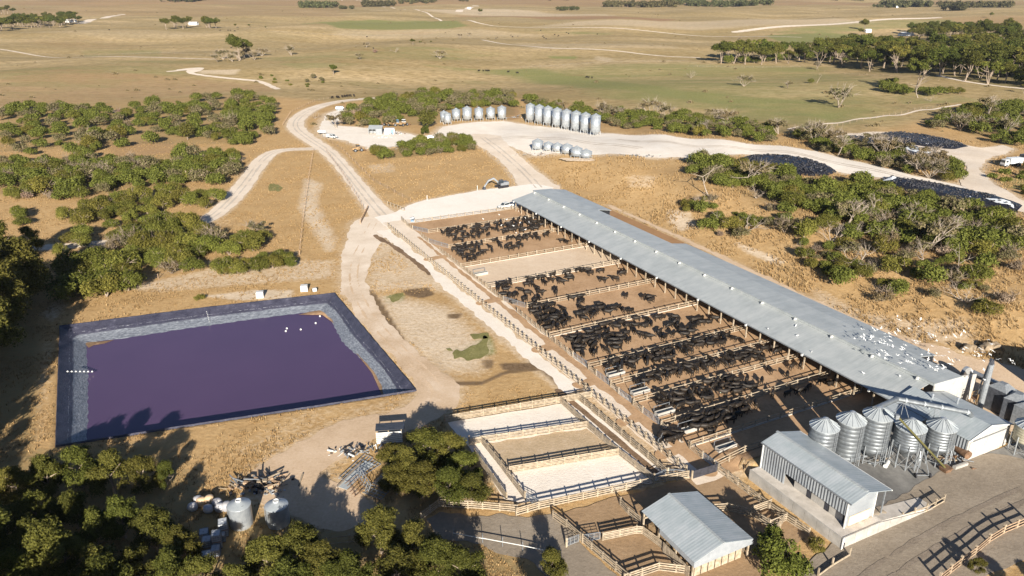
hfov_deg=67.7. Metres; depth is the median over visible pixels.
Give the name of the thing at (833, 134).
windswept tree
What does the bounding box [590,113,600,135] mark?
grain silo
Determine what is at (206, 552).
caged tank
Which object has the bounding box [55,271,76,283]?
shrub
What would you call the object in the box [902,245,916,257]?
shrub
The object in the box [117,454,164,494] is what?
evergreen tree
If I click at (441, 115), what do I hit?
grain silo
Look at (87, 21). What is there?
farm track
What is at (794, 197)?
shrub
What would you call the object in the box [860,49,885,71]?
forest tree
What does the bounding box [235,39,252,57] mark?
forest tree
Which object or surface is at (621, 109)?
windswept tree
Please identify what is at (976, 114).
shrub
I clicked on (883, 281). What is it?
shrub
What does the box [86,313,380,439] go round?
pond water
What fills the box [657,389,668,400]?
steer
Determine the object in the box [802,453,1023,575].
gravel road
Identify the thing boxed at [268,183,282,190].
weeds
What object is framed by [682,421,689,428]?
steer
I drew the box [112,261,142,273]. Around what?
shrub
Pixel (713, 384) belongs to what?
steer
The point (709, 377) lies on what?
rail fence
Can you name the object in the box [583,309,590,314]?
steer
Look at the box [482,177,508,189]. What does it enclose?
excavator
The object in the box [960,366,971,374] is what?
fan housing
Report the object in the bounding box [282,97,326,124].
wire fence
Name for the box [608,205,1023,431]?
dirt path
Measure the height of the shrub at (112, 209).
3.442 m
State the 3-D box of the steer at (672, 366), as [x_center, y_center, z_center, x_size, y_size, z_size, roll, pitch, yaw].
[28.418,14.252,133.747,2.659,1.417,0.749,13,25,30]
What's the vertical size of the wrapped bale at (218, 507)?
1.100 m
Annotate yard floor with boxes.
[486,428,613,471]
[554,476,808,575]
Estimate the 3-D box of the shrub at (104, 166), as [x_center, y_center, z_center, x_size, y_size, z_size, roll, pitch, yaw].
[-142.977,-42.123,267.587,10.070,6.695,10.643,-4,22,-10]
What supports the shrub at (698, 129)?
on the ground at (434, 324)
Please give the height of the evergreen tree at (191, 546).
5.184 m
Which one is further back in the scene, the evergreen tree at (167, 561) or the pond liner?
the pond liner
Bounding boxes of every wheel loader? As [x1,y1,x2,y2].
[351,144,365,151]
[381,121,391,125]
[399,119,410,125]
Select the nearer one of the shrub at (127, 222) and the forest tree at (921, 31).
the shrub at (127, 222)
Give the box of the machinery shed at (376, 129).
[368,125,382,134]
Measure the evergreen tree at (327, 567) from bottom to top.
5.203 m
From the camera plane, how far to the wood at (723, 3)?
2146.70 m
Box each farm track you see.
[0,49,199,58]
[76,14,124,23]
[166,69,279,88]
[177,68,203,71]
[342,0,780,36]
[484,40,699,57]
[732,17,941,32]
[788,104,961,128]
[936,75,1023,88]
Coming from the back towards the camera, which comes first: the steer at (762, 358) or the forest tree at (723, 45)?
the forest tree at (723, 45)
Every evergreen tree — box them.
[0,220,24,249]
[0,236,51,303]
[0,259,32,324]
[0,262,32,293]
[0,295,26,348]
[0,465,34,504]
[0,502,18,550]
[0,504,33,543]
[0,516,65,563]
[0,546,35,575]
[7,489,57,523]
[11,513,69,575]
[18,225,45,248]
[23,453,66,503]
[36,530,88,575]
[49,488,87,528]
[58,443,101,489]
[70,542,125,575]
[73,505,118,545]
[74,551,135,575]
[84,448,132,499]
[98,494,141,542]
[108,542,157,575]
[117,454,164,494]
[127,503,175,552]
[142,543,192,575]
[155,459,173,489]
[161,524,190,545]
[171,530,205,570]
[179,552,221,575]
[221,562,260,575]
[240,534,289,575]
[267,553,314,575]
[274,520,320,566]
[298,537,342,575]
[315,559,339,575]
[330,547,374,575]
[352,504,401,554]
[372,543,425,575]
[375,442,398,463]
[377,460,414,494]
[382,443,424,481]
[387,516,442,574]
[397,426,450,472]
[403,458,444,499]
[416,536,456,575]
[420,125,428,133]
[428,431,466,467]
[434,465,468,504]
[441,544,487,575]
[446,449,483,480]
[460,471,493,504]
[540,545,568,575]
[751,522,814,575]
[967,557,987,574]
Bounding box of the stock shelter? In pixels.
[642,491,753,575]
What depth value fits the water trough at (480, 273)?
178.59 m
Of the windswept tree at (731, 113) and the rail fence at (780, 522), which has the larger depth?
the windswept tree at (731, 113)
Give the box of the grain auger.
[894,414,952,477]
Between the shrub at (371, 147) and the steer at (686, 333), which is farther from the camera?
the shrub at (371, 147)
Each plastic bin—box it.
[256,290,263,297]
[300,284,307,291]
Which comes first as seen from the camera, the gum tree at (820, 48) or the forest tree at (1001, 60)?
the forest tree at (1001, 60)
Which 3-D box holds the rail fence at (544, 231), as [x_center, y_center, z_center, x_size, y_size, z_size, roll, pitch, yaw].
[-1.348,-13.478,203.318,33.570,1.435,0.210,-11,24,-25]
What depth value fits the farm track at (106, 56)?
683.83 m
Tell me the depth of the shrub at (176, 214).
213.83 m
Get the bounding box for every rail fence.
[325,533,373,543]
[360,205,367,223]
[387,201,404,210]
[387,222,687,472]
[415,205,519,222]
[420,498,517,520]
[428,214,536,232]
[439,247,460,266]
[444,391,591,422]
[448,227,561,247]
[453,532,544,549]
[460,242,589,266]
[461,263,485,286]
[468,420,588,445]
[474,448,507,500]
[481,435,524,498]
[486,259,621,287]
[487,283,502,300]
[509,447,618,472]
[515,470,689,515]
[517,308,546,335]
[526,278,656,307]
[549,300,696,336]
[549,333,572,355]
[552,510,630,575]
[560,396,654,482]
[577,392,667,473]
[588,324,744,367]
[588,363,596,374]
[602,525,666,550]
[610,338,771,384]
[610,381,619,393]
[619,497,642,524]
[623,561,693,575]
[632,399,642,412]
[633,352,798,402]
[661,370,830,424]
[688,386,862,446]
[689,441,703,458]
[713,440,763,464]
[713,502,769,525]
[717,463,810,535]
[752,498,771,512]
[769,512,787,525]
[777,513,786,527]
[817,547,851,575]
[902,494,945,513]
[939,518,1023,575]
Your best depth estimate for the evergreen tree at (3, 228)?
177.60 m
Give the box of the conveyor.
[970,370,1022,392]
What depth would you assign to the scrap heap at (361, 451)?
111.65 m
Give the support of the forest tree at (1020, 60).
on the ground at (434, 324)
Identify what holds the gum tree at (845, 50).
on the ground at (434, 324)
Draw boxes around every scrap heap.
[253,488,284,496]
[327,442,381,460]
[927,453,976,469]
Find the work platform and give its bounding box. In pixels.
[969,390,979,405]
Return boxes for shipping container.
[384,128,394,133]
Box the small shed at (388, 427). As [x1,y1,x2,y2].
[375,421,404,443]
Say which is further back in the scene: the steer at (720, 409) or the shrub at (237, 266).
the shrub at (237, 266)
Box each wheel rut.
[19,149,300,249]
[51,148,307,245]
[293,98,380,215]
[297,99,386,214]
[349,223,433,398]
[357,223,443,399]
[480,137,536,187]
[485,137,541,186]
[494,136,642,147]
[497,137,638,148]
[622,139,918,179]
[625,140,899,176]
[858,487,1021,575]
[888,499,1023,575]
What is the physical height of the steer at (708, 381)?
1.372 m
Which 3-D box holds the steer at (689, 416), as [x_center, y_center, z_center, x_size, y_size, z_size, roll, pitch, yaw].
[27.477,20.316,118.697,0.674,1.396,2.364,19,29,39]
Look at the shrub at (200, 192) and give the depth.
240.66 m
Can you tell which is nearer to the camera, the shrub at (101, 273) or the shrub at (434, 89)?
the shrub at (101, 273)
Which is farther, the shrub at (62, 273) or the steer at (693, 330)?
the shrub at (62, 273)
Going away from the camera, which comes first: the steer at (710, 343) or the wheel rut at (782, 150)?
the steer at (710, 343)
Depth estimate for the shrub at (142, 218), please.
211.31 m
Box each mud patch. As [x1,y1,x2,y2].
[424,255,447,260]
[476,297,502,304]
[531,341,559,352]
[572,375,603,388]
[616,410,650,425]
[655,442,691,458]
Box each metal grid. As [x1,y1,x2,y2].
[339,454,372,480]
[345,474,364,496]
[355,459,380,475]
[356,466,370,493]
[360,483,388,498]
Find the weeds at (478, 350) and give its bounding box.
[453,335,488,360]
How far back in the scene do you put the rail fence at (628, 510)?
97.92 m
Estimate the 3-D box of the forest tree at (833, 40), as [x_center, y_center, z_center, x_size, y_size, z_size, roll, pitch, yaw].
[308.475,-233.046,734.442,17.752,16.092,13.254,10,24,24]
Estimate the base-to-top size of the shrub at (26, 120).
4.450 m
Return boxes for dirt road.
[34,147,316,249]
[250,216,459,531]
[286,97,393,220]
[471,134,559,188]
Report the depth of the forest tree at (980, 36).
661.13 m
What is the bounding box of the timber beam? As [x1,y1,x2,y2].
[336,462,361,487]
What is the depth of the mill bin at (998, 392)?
121.17 m
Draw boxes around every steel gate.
[412,225,427,232]
[428,238,447,247]
[503,295,524,306]
[524,491,538,505]
[565,534,578,546]
[572,351,586,366]
[581,532,599,543]
[595,369,608,383]
[617,387,631,401]
[642,405,658,423]
[653,469,665,479]
[667,467,685,476]
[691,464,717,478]
[701,450,717,466]
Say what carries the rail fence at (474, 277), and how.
on the ground at (434, 324)
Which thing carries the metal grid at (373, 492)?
on the ground at (434, 324)
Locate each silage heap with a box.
[741,153,835,175]
[848,135,933,153]
[881,131,967,148]
[882,175,1021,211]
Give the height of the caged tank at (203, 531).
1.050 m
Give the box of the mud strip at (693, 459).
[418,237,717,476]
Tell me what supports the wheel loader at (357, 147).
on the ground at (434, 324)
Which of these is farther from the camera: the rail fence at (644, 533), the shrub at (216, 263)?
the shrub at (216, 263)
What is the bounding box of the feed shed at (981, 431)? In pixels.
[884,386,1013,460]
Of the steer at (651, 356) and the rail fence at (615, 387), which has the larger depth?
the steer at (651, 356)
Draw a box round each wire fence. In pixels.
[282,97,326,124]
[299,148,313,252]
[318,133,410,201]
[329,153,364,210]
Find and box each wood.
[160,0,201,1]
[297,0,339,7]
[338,5,354,8]
[360,0,396,6]
[397,0,436,3]
[555,6,579,10]
[602,0,638,6]
[637,0,679,7]
[662,0,774,6]
[872,3,901,7]
[879,0,933,7]
[935,0,1014,7]
[939,1,968,10]
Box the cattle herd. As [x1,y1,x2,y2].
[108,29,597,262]
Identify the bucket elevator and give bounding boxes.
[973,358,994,408]
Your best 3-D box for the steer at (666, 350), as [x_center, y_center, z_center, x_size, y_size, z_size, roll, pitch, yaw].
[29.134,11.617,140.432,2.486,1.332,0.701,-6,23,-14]
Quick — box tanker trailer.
[335,106,343,109]
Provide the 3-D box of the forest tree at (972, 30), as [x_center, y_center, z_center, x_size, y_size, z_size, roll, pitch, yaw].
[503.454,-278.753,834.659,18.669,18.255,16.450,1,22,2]
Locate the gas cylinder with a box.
[883,460,889,467]
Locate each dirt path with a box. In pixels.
[377,229,579,392]
[426,512,616,575]
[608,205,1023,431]
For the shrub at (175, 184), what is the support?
on the ground at (434, 324)
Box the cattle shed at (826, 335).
[512,189,976,405]
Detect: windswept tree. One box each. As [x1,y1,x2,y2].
[214,49,228,59]
[224,54,235,61]
[239,219,265,230]
[248,50,259,59]
[256,47,268,55]
[284,43,294,54]
[326,112,343,127]
[434,51,446,58]
[552,100,567,105]
[596,99,607,110]
[612,106,624,118]
[637,96,666,111]
[654,102,676,114]
[700,119,717,127]
[704,107,721,118]
[716,109,738,122]
[718,121,733,127]
[733,158,773,185]
[736,74,756,85]
[767,117,788,133]
[798,119,820,127]
[801,118,823,128]
[803,119,833,136]
[814,128,852,138]
[827,84,860,107]
[827,126,854,140]
[828,134,853,155]
[834,199,867,224]
[861,133,886,141]
[869,134,903,150]
[875,136,898,150]
[888,139,915,150]
[900,200,933,213]
[904,147,932,171]
[908,155,946,177]
[914,215,963,249]
[916,145,943,157]
[924,147,950,170]
[928,158,949,174]
[938,214,966,227]
[944,111,972,130]
[952,112,972,124]
[972,115,997,125]
[977,94,1000,114]
[997,113,1021,130]
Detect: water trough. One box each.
[473,268,487,275]
[605,366,624,377]
[629,382,649,395]
[653,402,674,416]
[677,419,699,433]
[713,436,736,452]
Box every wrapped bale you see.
[187,502,197,511]
[196,496,205,506]
[203,504,212,513]
[204,494,213,503]
[211,497,222,507]
[214,502,222,512]
[222,501,229,511]
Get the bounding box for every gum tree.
[719,41,743,63]
[735,39,750,54]
[756,39,769,58]
[782,50,795,63]
[813,45,828,65]
[828,45,844,63]
[835,47,856,66]
[839,44,852,62]
[880,40,901,61]
[887,45,910,72]
[904,39,924,57]
[906,57,938,90]
[951,33,970,38]
[953,23,968,33]
[953,35,968,40]
[976,61,990,79]
[979,61,1005,83]
[982,40,1002,45]
[1003,45,1023,49]
[1013,49,1023,69]
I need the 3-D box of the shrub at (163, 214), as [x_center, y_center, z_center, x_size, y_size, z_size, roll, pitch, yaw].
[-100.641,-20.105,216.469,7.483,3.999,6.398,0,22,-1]
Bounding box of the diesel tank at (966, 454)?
[954,446,971,460]
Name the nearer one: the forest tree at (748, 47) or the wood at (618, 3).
the forest tree at (748, 47)
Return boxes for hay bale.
[648,522,657,534]
[664,541,674,552]
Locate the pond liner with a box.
[55,292,416,446]
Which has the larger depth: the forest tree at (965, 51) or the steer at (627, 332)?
the forest tree at (965, 51)
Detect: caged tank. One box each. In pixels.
[199,527,208,541]
[201,534,211,548]
[202,549,210,555]
[210,543,220,557]
[211,529,221,542]
[218,517,227,530]
[221,531,225,542]
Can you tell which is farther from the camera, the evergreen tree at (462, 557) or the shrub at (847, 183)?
the shrub at (847, 183)
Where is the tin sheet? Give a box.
[339,462,372,489]
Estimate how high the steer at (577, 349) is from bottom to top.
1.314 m
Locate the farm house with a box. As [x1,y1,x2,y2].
[898,32,913,35]
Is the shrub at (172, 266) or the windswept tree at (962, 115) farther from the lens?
the windswept tree at (962, 115)
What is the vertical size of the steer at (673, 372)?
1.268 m
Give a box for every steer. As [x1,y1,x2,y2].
[524,290,533,295]
[529,309,538,314]
[532,304,542,309]
[534,311,543,317]
[537,289,546,294]
[538,274,547,280]
[543,307,551,313]
[543,325,552,330]
[549,315,559,321]
[557,278,568,284]
[563,336,573,343]
[568,295,578,300]
[568,334,577,338]
[573,337,581,343]
[573,343,582,348]
[574,347,586,353]
[575,311,585,317]
[580,315,589,321]
[581,334,592,338]
[581,337,590,343]
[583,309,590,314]
[585,329,593,333]
[588,338,597,344]
[591,310,596,318]
[591,340,597,347]
[592,346,598,356]
[594,328,604,333]
[597,303,605,308]
[599,276,608,282]
[599,322,607,327]
[603,309,615,314]
[603,333,610,339]
[603,345,610,353]
[606,340,614,346]
[607,337,619,340]
[609,275,619,280]
[609,323,621,330]
[610,340,622,347]
[611,345,622,350]
[612,357,620,363]
[615,332,624,336]
[616,363,619,371]
[617,319,624,324]
[618,270,626,275]
[620,360,623,368]
[623,328,630,335]
[623,354,635,357]
[624,362,635,371]
[625,307,633,313]
[627,359,636,364]
[630,322,640,327]
[630,356,642,363]
[633,316,640,321]
[636,331,646,338]
[641,321,648,327]
[641,377,654,383]
[644,333,656,340]
[645,370,655,377]
[646,353,656,362]
[651,374,661,383]
[652,346,662,355]
[652,355,663,364]
[654,313,662,321]
[655,351,665,356]
[655,368,664,373]
[655,393,665,400]
[655,400,666,407]
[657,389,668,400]
[659,366,671,374]
[661,333,667,341]
[663,369,668,380]
[664,348,676,354]
[664,403,673,407]
[664,435,673,445]
[665,322,673,328]
[666,353,677,361]
[666,429,679,436]
[667,364,676,369]
[667,392,671,402]
[669,369,677,377]
[670,314,680,320]
[672,390,684,396]
[672,397,685,403]
[672,429,684,437]
[674,401,684,409]
[674,432,685,443]
[677,343,681,352]
[677,367,683,377]
[678,327,686,331]
[678,414,685,424]
[679,331,689,336]
[679,387,689,394]
[682,347,688,356]
[682,360,693,364]
[682,364,693,370]
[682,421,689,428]
[684,344,693,354]
[684,367,693,376]
[684,400,696,407]
[684,413,692,420]
[685,412,702,417]
[687,328,698,332]
[687,341,694,347]
[688,389,695,398]
[688,422,702,431]
[689,399,700,406]
[690,317,701,322]
[690,414,703,422]
[692,382,695,392]
[693,364,698,373]
[694,342,704,349]
[696,319,706,325]
[697,359,706,365]
[697,386,700,396]
[698,423,710,428]
[699,395,712,402]
[700,364,708,372]
[700,416,706,422]
[701,379,713,386]
[704,386,712,392]
[705,353,714,362]
[705,409,716,416]
[705,426,716,433]
[706,341,715,347]
[706,413,713,422]
[707,359,713,369]
[709,421,716,427]
[710,315,722,321]
[711,381,716,389]
[714,361,719,369]
[714,411,719,420]
[715,415,723,427]
[716,339,725,347]
[717,388,730,395]
[718,407,730,415]
[719,358,728,367]
[720,373,732,380]
[720,381,729,387]
[720,409,725,419]
[722,416,735,423]
[723,354,732,362]
[724,385,736,391]
[725,376,733,381]
[726,349,735,356]
[726,402,736,409]
[728,335,736,341]
[729,406,732,415]
[731,382,740,385]
[732,376,742,381]
[732,386,742,396]
[733,355,744,361]
[734,385,747,390]
[734,401,743,410]
[734,407,742,418]
[737,337,744,343]
[739,350,749,353]
[739,397,750,404]
[740,383,753,390]
[740,406,750,414]
[742,402,752,411]
[743,354,752,364]
[744,373,748,382]
[752,349,762,354]
[753,398,758,409]
[756,354,766,363]
[760,345,768,351]
[767,365,776,372]
[769,344,779,351]
[772,347,782,355]
[783,389,792,396]
[786,384,796,393]
[789,362,795,369]
[795,386,806,394]
[797,359,802,369]
[816,376,826,385]
[826,380,834,385]
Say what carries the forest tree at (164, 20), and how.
on the ground at (434, 324)
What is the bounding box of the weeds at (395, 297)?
[388,293,402,301]
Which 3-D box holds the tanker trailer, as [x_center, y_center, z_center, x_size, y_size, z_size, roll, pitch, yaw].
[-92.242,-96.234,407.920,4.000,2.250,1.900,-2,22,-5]
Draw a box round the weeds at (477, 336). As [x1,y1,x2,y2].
[470,333,488,338]
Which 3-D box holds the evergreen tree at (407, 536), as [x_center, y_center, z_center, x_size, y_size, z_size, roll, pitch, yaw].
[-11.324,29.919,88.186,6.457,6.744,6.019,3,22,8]
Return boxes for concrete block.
[952,461,968,469]
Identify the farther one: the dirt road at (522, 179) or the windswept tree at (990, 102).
the windswept tree at (990, 102)
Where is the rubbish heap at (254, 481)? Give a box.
[218,469,302,495]
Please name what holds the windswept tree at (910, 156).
on the ground at (434, 324)
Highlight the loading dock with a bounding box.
[749,466,932,549]
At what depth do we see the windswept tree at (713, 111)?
364.97 m
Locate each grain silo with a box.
[440,110,446,122]
[443,112,450,123]
[452,108,460,120]
[462,106,471,120]
[474,107,482,120]
[486,106,494,119]
[497,105,505,120]
[526,103,534,122]
[532,138,542,150]
[535,104,543,124]
[543,105,552,125]
[543,141,552,151]
[552,107,561,127]
[552,142,562,152]
[561,108,570,129]
[561,143,572,154]
[570,145,582,157]
[571,110,580,131]
[580,112,590,133]
[580,149,591,157]
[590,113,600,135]
[808,417,840,452]
[835,410,866,465]
[861,405,894,466]
[887,417,927,470]
[922,417,958,466]
[1007,417,1023,454]
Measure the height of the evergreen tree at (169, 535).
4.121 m
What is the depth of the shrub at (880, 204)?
205.98 m
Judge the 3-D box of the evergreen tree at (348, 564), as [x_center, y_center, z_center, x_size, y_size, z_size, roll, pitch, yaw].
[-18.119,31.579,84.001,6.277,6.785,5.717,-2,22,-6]
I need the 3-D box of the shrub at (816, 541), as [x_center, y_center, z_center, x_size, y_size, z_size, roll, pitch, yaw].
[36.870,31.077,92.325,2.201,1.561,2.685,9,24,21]
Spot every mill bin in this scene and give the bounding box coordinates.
[983,381,1016,414]
[999,391,1023,420]
[1010,402,1023,423]
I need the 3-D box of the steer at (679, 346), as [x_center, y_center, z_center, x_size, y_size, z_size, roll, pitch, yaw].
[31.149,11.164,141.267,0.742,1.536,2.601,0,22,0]
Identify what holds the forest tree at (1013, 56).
on the ground at (434, 324)
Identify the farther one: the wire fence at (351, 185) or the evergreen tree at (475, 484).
the wire fence at (351, 185)
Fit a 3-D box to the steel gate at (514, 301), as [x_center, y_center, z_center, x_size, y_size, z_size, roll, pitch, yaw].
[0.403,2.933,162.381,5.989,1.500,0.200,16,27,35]
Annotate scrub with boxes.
[0,7,1009,131]
[0,47,1023,302]
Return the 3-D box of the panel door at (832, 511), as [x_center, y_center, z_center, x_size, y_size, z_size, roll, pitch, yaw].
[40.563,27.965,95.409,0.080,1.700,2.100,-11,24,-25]
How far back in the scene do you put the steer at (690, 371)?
132.51 m
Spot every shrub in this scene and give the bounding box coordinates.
[0,135,15,145]
[0,161,10,169]
[2,185,18,195]
[4,188,23,198]
[8,205,28,213]
[11,207,26,217]
[11,216,32,225]
[18,125,33,135]
[19,179,29,187]
[19,184,36,193]
[20,189,33,198]
[23,118,36,123]
[24,161,46,168]
[26,175,55,194]
[31,154,48,170]
[43,272,86,302]
[46,159,64,168]
[46,191,52,198]
[49,248,96,273]
[50,169,67,176]
[51,243,68,255]
[55,206,70,219]
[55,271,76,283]
[57,169,86,179]
[57,258,91,273]
[58,231,77,243]
[64,109,80,119]
[67,204,95,218]
[68,211,95,224]
[69,174,86,185]
[69,184,89,197]
[69,231,91,247]
[70,224,95,235]
[71,269,97,294]
[73,150,82,154]
[77,197,101,209]
[77,270,124,298]
[78,134,97,147]
[78,245,109,256]
[84,261,116,275]
[86,198,110,211]
[88,168,107,179]
[88,253,106,270]
[89,140,101,150]
[90,268,121,291]
[93,209,112,220]
[94,160,116,170]
[95,172,112,179]
[95,194,111,205]
[101,219,120,228]
[102,205,118,216]
[102,233,120,241]
[103,247,144,268]
[104,230,121,238]
[105,234,122,249]
[106,123,127,135]
[108,189,126,201]
[109,199,137,211]
[112,221,145,236]
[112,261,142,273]
[113,267,146,291]
[114,193,136,201]
[115,207,131,217]
[116,225,137,246]
[120,107,132,117]
[120,151,137,161]
[120,208,137,220]
[122,220,142,226]
[122,243,140,253]
[123,120,131,125]
[125,185,153,200]
[126,159,142,165]
[126,230,156,248]
[135,246,153,256]
[136,204,158,215]
[136,215,161,223]
[139,195,153,204]
[140,224,155,232]
[141,117,152,121]
[141,215,162,227]
[142,246,165,262]
[143,252,168,267]
[144,210,171,219]
[150,195,174,209]
[150,230,177,245]
[152,183,174,192]
[152,216,182,231]
[153,259,180,273]
[154,190,170,198]
[158,242,191,254]
[160,224,183,234]
[163,248,194,264]
[165,211,186,226]
[169,181,181,189]
[169,187,191,202]
[174,231,200,246]
[178,211,204,229]
[178,256,206,270]
[179,190,198,205]
[182,168,199,181]
[184,106,191,113]
[184,220,208,235]
[184,245,207,258]
[187,233,223,252]
[190,158,210,166]
[192,188,208,197]
[193,294,204,300]
[194,221,229,239]
[195,196,212,208]
[196,224,213,236]
[197,167,216,172]
[203,153,222,165]
[205,187,226,200]
[206,146,221,151]
[209,254,234,273]
[211,132,220,140]
[215,240,241,255]
[216,266,232,274]
[219,110,237,124]
[220,127,237,138]
[220,237,240,243]
[222,104,236,110]
[225,147,239,158]
[228,260,248,274]
[229,229,257,239]
[230,257,248,264]
[236,230,264,250]
[238,92,252,99]
[241,100,256,109]
[248,256,269,272]
[256,228,272,238]
[256,251,268,257]
[262,253,284,268]
[271,248,293,256]
[279,253,293,263]
[281,256,297,267]
[354,110,367,120]
[369,144,383,150]
[370,147,384,154]
[397,93,409,98]
[405,91,414,97]
[408,139,416,147]
[413,134,427,140]
[429,86,439,91]
[446,131,458,139]
[449,137,459,144]
[456,144,466,151]
[463,134,472,141]
[471,100,483,107]
[680,198,692,206]
[682,206,690,211]
[692,124,705,134]
[703,115,715,121]
[707,191,718,200]
[720,215,743,229]
[724,169,739,178]
[725,176,740,187]
[730,156,749,165]
[742,127,755,131]
[747,214,764,221]
[748,220,758,226]
[754,174,770,182]
[756,161,779,173]
[766,199,776,210]
[773,212,796,233]
[779,190,806,204]
[781,185,804,194]
[791,217,818,237]
[792,129,805,138]
[794,246,815,257]
[804,257,819,268]
[806,189,823,199]
[808,536,824,552]
[811,244,822,251]
[814,212,840,228]
[819,260,833,269]
[826,250,843,260]
[831,255,850,267]
[833,239,848,249]
[834,183,847,190]
[835,237,853,242]
[841,179,856,185]
[842,151,852,157]
[849,142,859,147]
[851,259,864,268]
[852,262,873,278]
[855,220,876,235]
[863,194,889,211]
[863,210,884,220]
[867,260,877,272]
[868,184,886,190]
[869,179,882,184]
[871,284,895,302]
[872,234,900,254]
[876,151,893,167]
[876,278,891,287]
[877,208,900,221]
[878,224,900,242]
[879,254,914,272]
[885,149,905,157]
[891,156,899,165]
[893,186,906,195]
[894,216,929,233]
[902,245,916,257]
[904,193,919,206]
[922,225,959,247]
[930,241,952,255]
[938,170,957,181]
[942,266,971,283]
[944,246,967,259]
[945,86,956,93]
[956,87,966,93]
[957,260,996,281]
[964,105,983,112]
[965,279,983,288]
[967,218,989,226]
[968,111,985,117]
[968,239,999,253]
[971,298,1004,315]
[973,205,1008,225]
[991,112,1008,118]
[993,216,1023,237]
[994,287,1020,304]
[998,240,1022,253]
[999,176,1012,181]
[1002,232,1023,251]
[1006,259,1023,270]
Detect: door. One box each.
[794,481,806,495]
[811,493,824,508]
[828,506,842,521]
[848,508,869,525]
[966,437,987,459]
[984,431,1003,453]
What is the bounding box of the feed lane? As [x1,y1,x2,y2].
[383,219,724,484]
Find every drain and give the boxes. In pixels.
[373,235,430,274]
[555,389,660,477]
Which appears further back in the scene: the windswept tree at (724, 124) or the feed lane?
the windswept tree at (724, 124)
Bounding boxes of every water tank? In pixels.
[226,497,253,530]
[263,498,289,529]
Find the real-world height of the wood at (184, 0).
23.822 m
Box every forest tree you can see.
[4,19,17,29]
[6,14,16,26]
[14,16,26,26]
[43,16,52,26]
[63,14,73,23]
[159,18,170,29]
[177,17,186,28]
[205,18,213,26]
[225,34,248,60]
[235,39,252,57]
[329,64,336,74]
[711,40,733,62]
[736,42,757,64]
[756,46,773,64]
[759,39,775,47]
[769,45,785,62]
[780,41,789,53]
[790,41,804,57]
[794,46,802,60]
[796,42,816,61]
[811,37,833,59]
[822,46,834,61]
[825,37,840,42]
[833,41,842,57]
[840,33,860,38]
[840,38,857,42]
[841,42,858,61]
[851,53,864,66]
[853,44,876,68]
[855,33,874,42]
[857,34,878,45]
[859,19,869,29]
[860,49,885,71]
[869,51,885,68]
[876,44,889,67]
[881,36,904,44]
[886,41,911,69]
[890,53,908,57]
[906,36,918,40]
[907,22,916,27]
[907,28,914,36]
[908,44,925,55]
[912,52,930,70]
[915,28,925,37]
[916,23,928,36]
[918,46,938,72]
[923,42,939,47]
[926,30,948,42]
[927,48,961,74]
[928,20,940,28]
[928,44,950,71]
[932,26,947,33]
[933,58,954,73]
[940,20,949,26]
[942,43,958,64]
[947,39,955,45]
[947,52,963,75]
[950,26,960,34]
[950,38,976,44]
[951,44,966,73]
[959,43,989,75]
[959,50,984,80]
[962,25,983,39]
[964,21,976,25]
[974,31,997,43]
[975,42,1016,76]
[977,18,992,26]
[983,25,998,32]
[990,56,1013,80]
[999,26,1016,32]
[999,62,1016,82]
[1002,38,1019,44]
[1003,17,1016,22]
[1003,36,1014,40]
[1003,51,1016,64]
[1005,40,1023,48]
[1008,22,1022,27]
[1008,31,1023,39]
[1013,37,1023,46]
[1015,54,1023,64]
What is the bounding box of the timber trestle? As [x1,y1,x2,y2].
[860,455,897,464]
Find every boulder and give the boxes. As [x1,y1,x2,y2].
[960,343,972,352]
[976,346,984,352]
[980,342,993,351]
[992,341,1001,349]
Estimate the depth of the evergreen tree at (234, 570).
82.66 m
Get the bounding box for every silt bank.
[86,340,111,347]
[299,310,332,321]
[357,354,383,393]
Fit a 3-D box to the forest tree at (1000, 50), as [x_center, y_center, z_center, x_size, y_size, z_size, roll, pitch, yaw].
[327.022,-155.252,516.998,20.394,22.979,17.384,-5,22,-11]
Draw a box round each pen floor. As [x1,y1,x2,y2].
[407,207,932,473]
[466,245,624,285]
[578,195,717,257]
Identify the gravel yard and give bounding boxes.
[319,110,966,188]
[374,184,553,227]
[448,400,664,502]
[836,132,1023,211]
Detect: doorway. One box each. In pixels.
[806,489,810,498]
[824,502,828,511]
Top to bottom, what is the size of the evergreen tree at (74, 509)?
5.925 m
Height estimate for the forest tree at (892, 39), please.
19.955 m
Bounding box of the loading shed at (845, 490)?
[760,431,892,528]
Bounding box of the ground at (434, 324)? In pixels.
[0,0,1023,575]
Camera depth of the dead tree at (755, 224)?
202.53 m
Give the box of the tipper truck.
[999,156,1023,166]
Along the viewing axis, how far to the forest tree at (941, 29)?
890.93 m
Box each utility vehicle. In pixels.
[326,133,337,138]
[497,201,513,208]
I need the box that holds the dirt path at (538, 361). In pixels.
[377,229,579,392]
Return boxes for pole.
[560,158,592,158]
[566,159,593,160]
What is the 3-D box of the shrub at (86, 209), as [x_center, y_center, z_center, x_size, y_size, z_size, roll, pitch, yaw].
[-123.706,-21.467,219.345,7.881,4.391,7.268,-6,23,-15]
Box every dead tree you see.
[691,165,721,195]
[744,212,769,229]
[747,184,766,198]
[817,221,845,242]
[835,223,873,237]
[838,240,876,266]
[866,193,879,211]
[877,208,929,223]
[916,241,929,259]
[939,281,983,302]
[952,246,969,271]
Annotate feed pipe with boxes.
[872,397,973,418]
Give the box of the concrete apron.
[851,424,1023,506]
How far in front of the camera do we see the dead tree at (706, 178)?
227.02 m
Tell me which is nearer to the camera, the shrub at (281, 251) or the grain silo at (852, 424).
the grain silo at (852, 424)
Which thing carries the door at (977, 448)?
in the feed shed at (981, 431)

